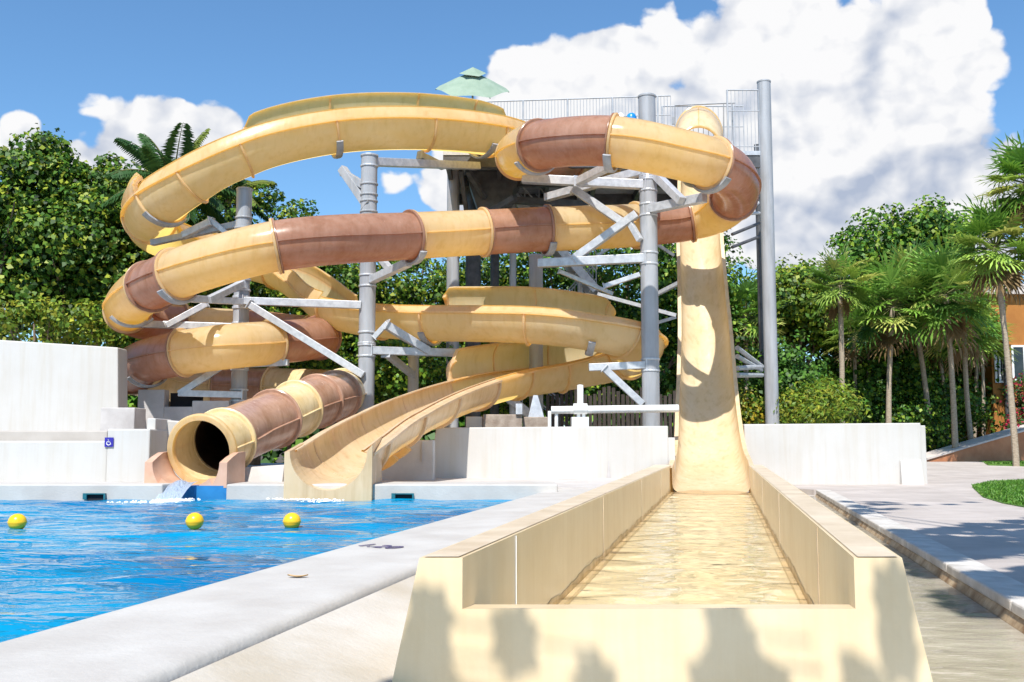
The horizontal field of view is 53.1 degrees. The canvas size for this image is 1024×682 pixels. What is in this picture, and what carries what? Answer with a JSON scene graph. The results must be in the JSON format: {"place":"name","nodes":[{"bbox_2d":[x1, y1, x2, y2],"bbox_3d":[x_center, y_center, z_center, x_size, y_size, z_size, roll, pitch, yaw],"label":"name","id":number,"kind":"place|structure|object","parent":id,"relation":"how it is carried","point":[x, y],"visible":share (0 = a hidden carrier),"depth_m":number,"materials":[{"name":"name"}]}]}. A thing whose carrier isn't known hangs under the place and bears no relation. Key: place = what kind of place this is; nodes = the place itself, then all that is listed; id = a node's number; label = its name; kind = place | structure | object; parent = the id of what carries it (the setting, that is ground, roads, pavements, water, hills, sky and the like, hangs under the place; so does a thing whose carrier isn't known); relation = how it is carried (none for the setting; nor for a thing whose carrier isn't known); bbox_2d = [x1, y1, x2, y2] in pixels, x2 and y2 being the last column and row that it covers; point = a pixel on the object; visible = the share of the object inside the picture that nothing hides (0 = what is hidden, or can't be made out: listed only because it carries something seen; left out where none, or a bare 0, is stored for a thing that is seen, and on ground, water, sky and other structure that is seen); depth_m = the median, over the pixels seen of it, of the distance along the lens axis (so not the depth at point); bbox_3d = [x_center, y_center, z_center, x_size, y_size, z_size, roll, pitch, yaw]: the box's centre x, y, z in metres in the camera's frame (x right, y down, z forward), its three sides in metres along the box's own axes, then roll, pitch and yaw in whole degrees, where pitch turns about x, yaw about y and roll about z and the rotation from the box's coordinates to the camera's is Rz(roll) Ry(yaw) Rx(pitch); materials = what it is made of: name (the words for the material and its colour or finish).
{"place":"outdoors","nodes":[
{"label":"outdoors","id":0,"kind":"place"},
{"bbox_2d":[0,498,511,641],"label":"pool water","id":1,"kind":"structure","parent":0,"point":[64,562],"depth_m":7.60,"materials":[{"name":"blue liquid"}]},
{"bbox_2d":[7,514,26,528],"bbox_3d":[-4.251,1.556,8.798,0.157,0.145,0.157,0,-6,0],"label":"pool float","id":2,"kind":"object","parent":1,"relation":"on","point":[16,521],"visible":0.82,"depth_m":8.75,"materials":[{"name":"yellow plastic"}]},
{"bbox_2d":[155,480,198,499],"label":"falling water","id":3,"kind":"structure","parent":1,"relation":"on","point":[177,489],"depth_m":13.38,"materials":[{"name":"white liquid"}]},
{"bbox_2d":[185,513,203,529],"bbox_3d":[-2.755,1.565,8.890,0.158,0.147,0.158,0,-6,0],"label":"pool float","id":4,"kind":"object","parent":1,"relation":"on","point":[194,521],"visible":1,"depth_m":8.84,"materials":[{"name":"yellow plastic"}]},
{"bbox_2d":[107,498,343,502],"bbox_3d":[-3.549,1.993,12.790,2.839,0.017,1.112,0,-6,0],"label":"pool foam","id":5,"kind":"object","parent":1,"relation":"on","point":[184,499],"visible":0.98,"depth_m":12.89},
{"bbox_2d":[283,513,300,527],"bbox_3d":[-1.911,1.565,8.890,0.158,0.147,0.158,0,-6,0],"label":"pool float","id":6,"kind":"object","parent":1,"relation":"on","point":[291,520],"visible":0.84,"depth_m":8.84,"materials":[{"name":"yellow plastic"}]},
{"bbox_2d":[261,449,283,462],"bbox_3d":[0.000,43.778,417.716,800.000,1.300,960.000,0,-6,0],"label":"ground","id":7,"kind":"structure","parent":0,"point":[279,459],"depth_m":72.24,"materials":[{"name":"grey concrete"}]},
{"bbox_2d":[0,132,93,340],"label":"sea grape tree","id":8,"kind":"object","parent":7,"relation":"on","point":[39,276],"visible":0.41,"depth_m":25.20,"materials":[{"name":"green plant"}]},
{"bbox_2d":[0,289,127,346],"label":"shrub","id":9,"kind":"object","parent":7,"relation":"on","point":[73,324],"visible":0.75,"depth_m":23.02,"materials":[{"name":"green plant"}]},
{"bbox_2d":[0,123,138,343],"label":"sea grape tree","id":10,"kind":"object","parent":7,"relation":"on","point":[54,167],"visible":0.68,"depth_m":25.36,"materials":[{"name":"green plant"}]},
{"bbox_2d":[45,151,153,346],"bbox_3d":[-10.582,-0.654,26.474,3.895,9.032,3.539,-3,-6,24],"label":"sea grape tree","id":11,"kind":"object","parent":7,"relation":"on","point":[112,188],"visible":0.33,"depth_m":25.98,"materials":[{"name":"green plant"}]},
{"bbox_2d":[85,300,187,348],"bbox_3d":[-8.777,1.165,24.556,3.209,5.017,3.131,0,-6,0],"label":"shrub","id":12,"kind":"object","parent":7,"relation":"on","point":[120,342],"visible":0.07,"depth_m":23.99,"materials":[{"name":"green plant"}]},
{"bbox_2d":[117,155,256,406],"bbox_3d":[-9.012,-0.747,27.513,4.262,9.450,4.340,0,-6,0],"label":"sea grape tree","id":13,"kind":"object","parent":7,"relation":"on","point":[200,217],"visible":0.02,"depth_m":27.11,"materials":[{"name":"green plant"}]},
{"bbox_2d":[195,180,319,464],"bbox_3d":[-7.504,-0.335,29.796,4.545,9.056,4.554,0,-6,0],"label":"broadleaf tree","id":14,"kind":"object","parent":7,"relation":"on","point":[289,212],"visible":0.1,"depth_m":29.88,"materials":[{"name":"green plant"}]},
{"bbox_2d":[0,482,557,500],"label":"pool edge wall","id":15,"kind":"structure","parent":7,"relation":"on","point":[67,491],"depth_m":13.37,"materials":[{"name":"paint"}]},
{"bbox_2d":[82,493,105,500],"bbox_3d":[-5.438,2.033,13.337,0.290,0.100,0.048,0,-6,0],"label":"pool skimmer","id":16,"kind":"object","parent":15,"relation":"attached to","point":[94,496],"visible":0.95,"depth_m":13.35,"materials":[{"name":"teal plastic"}]},
{"bbox_2d":[391,493,413,498],"bbox_3d":[-1.424,2.033,13.337,0.290,0.100,0.048,0,-6,0],"label":"pool skimmer","id":17,"kind":"object","parent":15,"relation":"attached to","point":[403,495],"visible":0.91,"depth_m":13.35,"materials":[{"name":"teal plastic"}]},
{"bbox_2d":[253,337,350,449],"bbox_3d":[-5.553,1.553,25.194,3.248,4.368,3.251,0,-6,0],"label":"shrub","id":18,"kind":"object","parent":7,"relation":"on","point":[318,364],"visible":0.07,"depth_m":24.65,"materials":[{"name":"green plant"}]},
{"bbox_2d":[261,263,395,424],"bbox_3d":[-5.160,0.706,29.096,4.034,6.837,3.966,0,-6,0],"label":"broadleaf tree","id":19,"kind":"object","parent":7,"relation":"on","point":[342,271],"visible":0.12,"depth_m":28.51,"materials":[{"name":"green plant"}]},
{"bbox_2d":[330,338,452,404],"bbox_3d":[-2.759,1.680,25.326,3.499,4.143,3.637,0,-6,0],"label":"shrub","id":20,"kind":"object","parent":7,"relation":"on","point":[395,385],"visible":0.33,"depth_m":24.91,"materials":[{"name":"green plant"}]},
{"bbox_2d":[340,258,464,388],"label":"broadleaf tree","id":21,"kind":"object","parent":7,"relation":"on","point":[407,291],"visible":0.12,"depth_m":28.66,"materials":[{"name":"green plant"}]},
{"bbox_2d":[433,255,528,416],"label":"broadleaf tree","id":22,"kind":"object","parent":7,"relation":"on","point":[485,273],"visible":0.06,"depth_m":30.43,"materials":[{"name":"green plant"}]},
{"bbox_2d":[462,342,573,416],"bbox_3d":[0.186,1.791,28.107,3.839,4.479,3.898,0,-6,0],"label":"shrub","id":23,"kind":"object","parent":7,"relation":"on","point":[503,406],"visible":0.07,"depth_m":27.91,"materials":[{"name":"green plant"}]},
{"bbox_2d":[499,250,620,426],"bbox_3d":[1.425,0.308,30.708,4.142,7.955,4.453,0,-6,0],"label":"broadleaf tree","id":24,"kind":"object","parent":7,"relation":"on","point":[555,281],"visible":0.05,"depth_m":30.01,"materials":[{"name":"green plant"}]},
{"bbox_2d":[550,358,667,425],"bbox_3d":[2.372,1.567,28.079,3.754,4.918,3.962,0,-6,0],"label":"shrub","id":25,"kind":"object","parent":7,"relation":"on","point":[634,385],"visible":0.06,"depth_m":27.42,"materials":[{"name":"green plant"}]},
{"bbox_2d":[562,244,677,425],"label":"broadleaf tree","id":26,"kind":"object","parent":7,"relation":"on","point":[623,310],"visible":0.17,"depth_m":29.76,"materials":[{"name":"green plant"}]},
{"bbox_2d":[738,379,785,423],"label":"shrub","id":27,"kind":"object","parent":7,"relation":"on","point":[754,415],"visible":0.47,"depth_m":26.64,"materials":[{"name":"green plant"}]},
{"bbox_2d":[738,329,840,423],"bbox_3d":[7.443,1.806,27.006,2.815,4.247,2.673,0,-6,0],"label":"shrub","id":28,"kind":"object","parent":7,"relation":"on","point":[791,371],"visible":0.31,"depth_m":26.71,"materials":[{"name":"green plant"}]},
{"bbox_2d":[773,375,869,423],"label":"shrub","id":29,"kind":"object","parent":7,"relation":"on","point":[828,404],"visible":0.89,"depth_m":24.76,"materials":[{"name":"green plant"}]},
{"bbox_2d":[959,284,1023,440],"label":"building","id":30,"kind":"structure","parent":7,"relation":"on","point":[1014,312],"depth_m":36.12,"materials":[{"name":"orange paint"}]},
{"bbox_2d":[993,350,1003,382],"bbox_3d":[17.158,0.898,36.061,0.336,1.146,0.058,0,-6,0],"label":"window","id":31,"kind":"structure","parent":30,"relation":"in","point":[998,374],"depth_m":36.03,"materials":[{"name":"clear glass"}]},
{"bbox_2d":[1010,345,1023,379],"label":"window frame","id":32,"kind":"structure","parent":30,"relation":"in","point":[1018,367],"depth_m":36.08,"materials":[{"name":"white"}]},
{"bbox_2d":[247,463,619,488],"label":"pool deck","id":33,"kind":"structure","parent":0,"point":[575,483],"depth_m":17.04,"materials":[{"name":"concrete"}]},
{"bbox_2d":[0,441,106,481],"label":"terrace wall","id":34,"kind":"structure","parent":33,"relation":"on","point":[53,461],"depth_m":14.65,"materials":[{"name":"white paint"}]},
{"bbox_2d":[0,431,107,440],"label":"planter wall","id":35,"kind":"structure","parent":33,"relation":"on","point":[53,435],"depth_m":15.69,"materials":[{"name":"white concrete"}]},
{"bbox_2d":[0,340,145,430],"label":"screen wall","id":36,"kind":"structure","parent":33,"relation":"on","point":[54,387],"depth_m":19.51,"materials":[{"name":"white paint"}]},
{"bbox_2d":[106,429,167,481],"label":"wall pier","id":37,"kind":"structure","parent":33,"relation":"on","point":[130,452],"depth_m":14.67,"materials":[{"name":"white paint"}]},
{"bbox_2d":[104,437,113,446],"bbox_3d":[-5.770,1.448,14.658,0.126,0.134,0.018,0,-6,0],"label":"accessibility sign","id":38,"kind":"object","parent":37,"relation":"attached to","point":[109,441],"visible":1,"depth_m":14.66,"materials":[{"name":"blue plastic"}]},
{"bbox_2d":[147,418,181,479],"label":"outlet wall","id":39,"kind":"structure","parent":33,"relation":"on","point":[168,425],"depth_m":15.25,"materials":[{"name":"white paint"}]},
{"bbox_2d":[101,123,236,230],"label":"coconut palm","id":40,"kind":"object","parent":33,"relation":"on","point":[146,155],"visible":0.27,"depth_m":25.60,"materials":[{"name":"green plant"}]},
{"bbox_2d":[138,390,231,428],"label":"grey wall","id":41,"kind":"structure","parent":33,"relation":"on","point":[154,403],"depth_m":20.58,"materials":[{"name":"grey concrete"}]},
{"bbox_2d":[109,186,365,404],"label":"support column","id":42,"kind":"structure","parent":33,"relation":"on","point":[242,301],"depth_m":20.66,"materials":[{"name":"grey metal"}]},
{"bbox_2d":[120,92,668,500],"bbox_3d":[-2.785,-1.669,20.002,12.005,8.815,12.707,0,-6,0],"label":"open flume slide","id":43,"kind":"object","parent":42,"relation":"on","point":[357,454],"visible":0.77,"depth_m":20.89,"materials":[{"name":"yellow plastic"}]},
{"bbox_2d":[198,179,276,221],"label":"coconut palm","id":44,"kind":"object","parent":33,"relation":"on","point":[253,184],"visible":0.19,"depth_m":30.50,"materials":[{"name":"green plant"}]},
{"bbox_2d":[245,465,283,481],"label":"tube plinth","id":45,"kind":"structure","parent":33,"relation":"on","point":[272,473],"depth_m":14.58,"materials":[{"name":"concrete"}]},
{"bbox_2d":[331,140,480,412],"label":"support column","id":46,"kind":"structure","parent":33,"relation":"on","point":[363,189],"depth_m":20.76,"materials":[{"name":"grey metal"}]},
{"bbox_2d":[382,440,434,479],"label":"flume side wall","id":47,"kind":"structure","parent":33,"relation":"on","point":[417,462],"depth_m":17.08,"materials":[{"name":"concrete"}]},
{"bbox_2d":[407,356,418,392],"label":"support column","id":48,"kind":"structure","parent":33,"relation":"on","point":[413,364],"depth_m":22.55,"materials":[{"name":"grey metal"}]},
{"bbox_2d":[446,170,459,427],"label":"support column","id":49,"kind":"structure","parent":33,"relation":"on","point":[453,194],"depth_m":25.43,"materials":[{"name":"grey metal"}]},
{"bbox_2d":[466,404,521,426],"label":"concrete block","id":50,"kind":"structure","parent":33,"relation":"on","point":[500,420],"depth_m":19.15,"materials":[{"name":"white paint"}]},
{"bbox_2d":[528,254,542,411],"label":"support column","id":51,"kind":"structure","parent":33,"relation":"on","point":[535,350],"depth_m":22.05,"materials":[{"name":"grey metal"}]},
{"bbox_2d":[435,426,674,477],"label":"basin wall","id":52,"kind":"structure","parent":33,"relation":"on","point":[553,452],"depth_m":18.31,"materials":[{"name":"white paint"}]},
{"bbox_2d":[469,92,731,425],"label":"support column","id":53,"kind":"structure","parent":33,"relation":"on","point":[644,184],"depth_m":19.93,"materials":[{"name":"grey metal"}]},
{"bbox_2d":[102,112,761,487],"bbox_3d":[-1.753,-1.429,21.051,12.035,8.252,10.894,3,-6,-26],"label":"tube slide","id":54,"kind":"object","parent":53,"relation":"on","point":[278,408],"visible":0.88,"depth_m":18.39,"materials":[{"name":"plastic"}]},
{"bbox_2d":[443,79,778,426],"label":"slide tower","id":55,"kind":"structure","parent":33,"relation":"on","point":[489,185],"depth_m":25.40,"materials":[{"name":"metal"}]},
{"bbox_2d":[435,67,508,98],"bbox_3d":[-1.001,-5.618,25.797,1.879,2.516,1.480,0,-6,0],"label":"parasol","id":56,"kind":"object","parent":55,"relation":"on","point":[472,81],"visible":0.77,"depth_m":25.44,"materials":[{"name":"green fabric"}]},
{"bbox_2d":[618,113,636,117],"bbox_3d":[2.753,-4.982,24.574,0.497,1.005,0.260,0,-6,0],"label":"swim float","id":57,"kind":"object","parent":55,"relation":"on","point":[632,115],"visible":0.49,"depth_m":24.52,"materials":[{"name":"blue plastic"}]},
{"bbox_2d":[669,105,753,493],"bbox_3d":[4.062,-1.666,21.347,1.450,9.238,7.928,-1,-6,11],"label":"speed slide","id":58,"kind":"object","parent":55,"relation":"attached to","point":[711,453],"visible":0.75,"depth_m":20.99,"materials":[{"name":"yellow plastic"}]},
{"bbox_2d":[546,386,675,436],"bbox_3d":[2.638,2.206,25.960,3.542,2.120,0.100,0,-6,0],"label":"timber screen","id":59,"kind":"object","parent":33,"relation":"on","point":[548,406],"visible":0.2,"depth_m":25.97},
{"bbox_2d":[548,385,678,426],"bbox_3d":[1.883,1.672,19.129,2.435,1.711,0.400,0,-6,0],"label":"water pipe","id":60,"kind":"object","parent":33,"relation":"on","point":[579,407],"visible":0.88,"depth_m":19.01,"materials":[{"name":"white plastic"}]},
{"bbox_2d":[0,0,1023,426],"label":"sky","id":61,"kind":"structure","parent":0,"point":[874,103],"materials":[{"name":"blue"}]},
{"bbox_2d":[523,395,547,426],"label":"concrete block","id":62,"kind":"structure","parent":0,"point":[535,418],"depth_m":19.45,"materials":[{"name":"concrete"}]},
{"bbox_2d":[673,480,1023,583],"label":"paving","id":63,"kind":"structure","parent":0,"point":[964,517],"depth_m":11.08,"materials":[{"name":"grey concrete"}]},
{"bbox_2d":[742,423,927,484],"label":"garden wall","id":64,"kind":"structure","parent":63,"relation":"on","point":[869,453],"depth_m":19.51,"materials":[{"name":"white paint"}]},
{"bbox_2d":[808,495,1023,681],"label":"channel floor","id":65,"kind":"structure","parent":0,"point":[989,657],"depth_m":4.48,"materials":[{"name":"beige concrete"}]},
{"bbox_2d":[171,575,414,681],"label":"channel slope","id":66,"kind":"structure","parent":65,"relation":"on","point":[359,640],"depth_m":3.47,"materials":[{"name":"beige concrete"}]},
{"bbox_2d":[0,488,594,681],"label":"pool coping","id":67,"kind":"object","parent":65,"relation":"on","point":[170,638],"visible":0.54,"depth_m":3.75,"materials":[{"name":"paint"}]},
{"bbox_2d":[288,574,307,576],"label":"dry leaf","id":68,"kind":"object","parent":67,"relation":"on","point":[297,575],"visible":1,"depth_m":4.76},
{"bbox_2d":[358,544,403,547],"bbox_3d":[-0.782,1.240,6.188,0.282,0.003,0.133,-4,-7,38],"label":"depth marking","id":69,"kind":"object","parent":67,"relation":"on","point":[387,546],"visible":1,"depth_m":6.16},
{"bbox_2d":[392,465,932,681],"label":"runout trough","id":70,"kind":"object","parent":65,"relation":"on","point":[482,608],"visible":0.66,"depth_m":3.31,"materials":[{"name":"beige plastic"}]},
{"bbox_2d":[552,489,809,603],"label":"trough water","id":71,"kind":"structure","parent":70,"relation":"in","point":[728,506],"depth_m":7.83,"materials":[{"name":"beige liquid"}]},
{"bbox_2d":[810,496,1016,667],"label":"channel water","id":72,"kind":"structure","parent":65,"relation":"on","point":[865,531],"depth_m":6.31,"materials":[{"name":"beige liquid"}]},
{"bbox_2d":[815,490,1023,633],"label":"kerb","id":73,"kind":"structure","parent":65,"relation":"on","point":[997,593],"depth_m":6.58,"materials":[{"name":"concrete"}]},
{"bbox_2d":[927,462,1023,479],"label":"rising path","id":74,"kind":"structure","parent":0,"point":[959,471],"depth_m":24.90,"materials":[{"name":"grey concrete"}]},
{"bbox_2d":[971,131,1023,238],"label":"fan palm","id":75,"kind":"object","parent":74,"relation":"on","point":[1010,164],"visible":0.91,"depth_m":27.40,"materials":[{"name":"green plant"}]},
{"bbox_2d":[972,478,1023,506],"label":"grass","id":76,"kind":"structure","parent":0,"point":[1011,490],"depth_m":15.91,"materials":[{"name":"green plant"}]},
{"bbox_2d":[986,463,1023,465],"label":"lawn soil","id":77,"kind":"structure","parent":0,"point":[993,464],"depth_m":27.52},
{"bbox_2d":[939,190,1023,465],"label":"fan palm","id":78,"kind":"object","parent":77,"relation":"on","point":[994,269],"visible":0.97,"depth_m":27.52,"materials":[{"name":"green plant"}]},
{"bbox_2d":[980,460,1023,463],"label":"grass","id":79,"kind":"structure","parent":77,"relation":"on","point":[1001,462],"depth_m":28.43,"materials":[{"name":"green plant"}]},
{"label":"garden ground","id":80,"kind":"structure","parent":0,"visible":0},
{"bbox_2d":[127,341,882,462],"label":"wood","id":81,"kind":"object","parent":80,"relation":"on","point":[271,456],"visible":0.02,"depth_m":45.85,"materials":[{"name":"green plant"}]},
{"bbox_2d":[658,231,758,392],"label":"broadleaf tree","id":82,"kind":"object","parent":80,"relation":"on","point":[729,268],"visible":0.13,"depth_m":30.41,"materials":[{"name":"green plant"}]},
{"bbox_2d":[727,267,791,398],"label":"fan palm","id":83,"kind":"object","parent":80,"relation":"on","point":[752,289],"visible":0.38,"depth_m":30.43,"materials":[{"name":"green plant"}]},
{"bbox_2d":[737,285,786,418],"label":"broadleaf tree","id":84,"kind":"object","parent":80,"relation":"on","point":[754,351],"visible":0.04,"depth_m":33.96,"materials":[{"name":"green plant"}]},
{"bbox_2d":[743,253,849,367],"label":"broadleaf tree","id":85,"kind":"object","parent":80,"relation":"on","point":[795,313],"visible":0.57,"depth_m":34.97,"materials":[{"name":"green plant"}]},
{"bbox_2d":[799,244,887,423],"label":"fan palm","id":86,"kind":"object","parent":80,"relation":"on","point":[840,266],"visible":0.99,"depth_m":31.12,"materials":[{"name":"green plant"}]},
{"bbox_2d":[819,304,886,421],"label":"fan palm","id":87,"kind":"object","parent":80,"relation":"on","point":[852,326],"visible":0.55,"depth_m":34.00,"materials":[{"name":"green plant"}]},
{"bbox_2d":[832,296,895,412],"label":"fan palm","id":88,"kind":"object","parent":80,"relation":"on","point":[867,357],"visible":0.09,"depth_m":35.36,"materials":[{"name":"green plant"}]},
{"bbox_2d":[796,256,962,422],"bbox_3d":[12.326,0.917,36.173,5.881,7.857,6.378,0,-6,0],"label":"broadleaf tree","id":89,"kind":"object","parent":80,"relation":"on","point":[877,367],"visible":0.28,"depth_m":34.41,"materials":[{"name":"green plant"}]},
{"bbox_2d":[846,251,946,422],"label":"fan palm","id":90,"kind":"object","parent":80,"relation":"on","point":[886,290],"visible":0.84,"depth_m":31.34,"materials":[{"name":"green plant"}]},
{"bbox_2d":[858,236,949,450],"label":"fan palm","id":91,"kind":"object","parent":80,"relation":"on","point":[899,256],"visible":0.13,"depth_m":32.99,"materials":[{"name":"green plant"}]},
{"bbox_2d":[861,403,960,451],"bbox_3d":[12.878,3.230,32.659,3.469,2.575,2.935,0,-6,0],"label":"shrub","id":92,"kind":"object","parent":80,"relation":"on","point":[942,441],"visible":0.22,"depth_m":32.15,"materials":[{"name":"green plant"}]},
{"bbox_2d":[821,192,1007,402],"bbox_3d":[14.692,-0.283,37.680,6.508,10.539,5.736,0,-6,0],"label":"sea grape tree","id":93,"kind":"object","parent":80,"relation":"on","point":[930,222],"visible":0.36,"depth_m":37.27,"materials":[{"name":"green plant"}]},
{"bbox_2d":[884,331,957,372],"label":"fan palm","id":94,"kind":"object","parent":80,"relation":"on","point":[924,348],"visible":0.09,"depth_m":35.06,"materials":[{"name":"green plant"}]},
{"bbox_2d":[838,378,1007,444],"bbox_3d":[13.407,2.904,33.713,6.700,3.400,4.226,2,-6,-17],"label":"shrub","id":95,"kind":"object","parent":80,"relation":"on","point":[983,414],"visible":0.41,"depth_m":33.40,"materials":[{"name":"green plant"}]},
{"bbox_2d":[912,332,957,437],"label":"fan palm","id":96,"kind":"object","parent":80,"relation":"on","point":[934,361],"visible":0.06,"depth_m":34.99,"materials":[{"name":"green plant"}]},
{"bbox_2d":[897,230,1006,447],"bbox_3d":[13.276,0.288,31.163,3.561,7.482,3.727,0,-6,0],"label":"fan palm","id":97,"kind":"object","parent":80,"relation":"on","point":[952,327],"visible":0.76,"depth_m":30.84,"materials":[{"name":"green plant"}]},
{"bbox_2d":[905,292,1021,440],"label":"broadleaf tree","id":98,"kind":"object","parent":80,"relation":"on","point":[972,390],"visible":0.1,"depth_m":36.28,"materials":[{"name":"green plant"}]},
{"bbox_2d":[922,290,1011,439],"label":"fan palm","id":99,"kind":"object","parent":80,"relation":"on","point":[989,342],"visible":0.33,"depth_m":32.50,"materials":[{"name":"green plant"}]},
{"bbox_2d":[926,424,1023,461],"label":"ramp wall","id":100,"kind":"structure","parent":80,"relation":"on","point":[996,446],"depth_m":30.81,"materials":[{"name":"concrete"}]},
{"bbox_2d":[956,314,1016,437],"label":"fan palm","id":101,"kind":"object","parent":80,"relation":"on","point":[976,381],"visible":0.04,"depth_m":35.84,"materials":[{"name":"green plant"}]},
{"bbox_2d":[954,303,1019,435],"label":"fan palm","id":102,"kind":"object","parent":80,"relation":"on","point":[983,375],"visible":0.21,"depth_m":35.28,"materials":[{"name":"green plant"}]},
{"bbox_2d":[998,370,1023,428],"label":"shrub","id":103,"kind":"object","parent":80,"relation":"on","point":[1019,402],"visible":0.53,"depth_m":33.23,"materials":[{"name":"green plant"}]}
]}

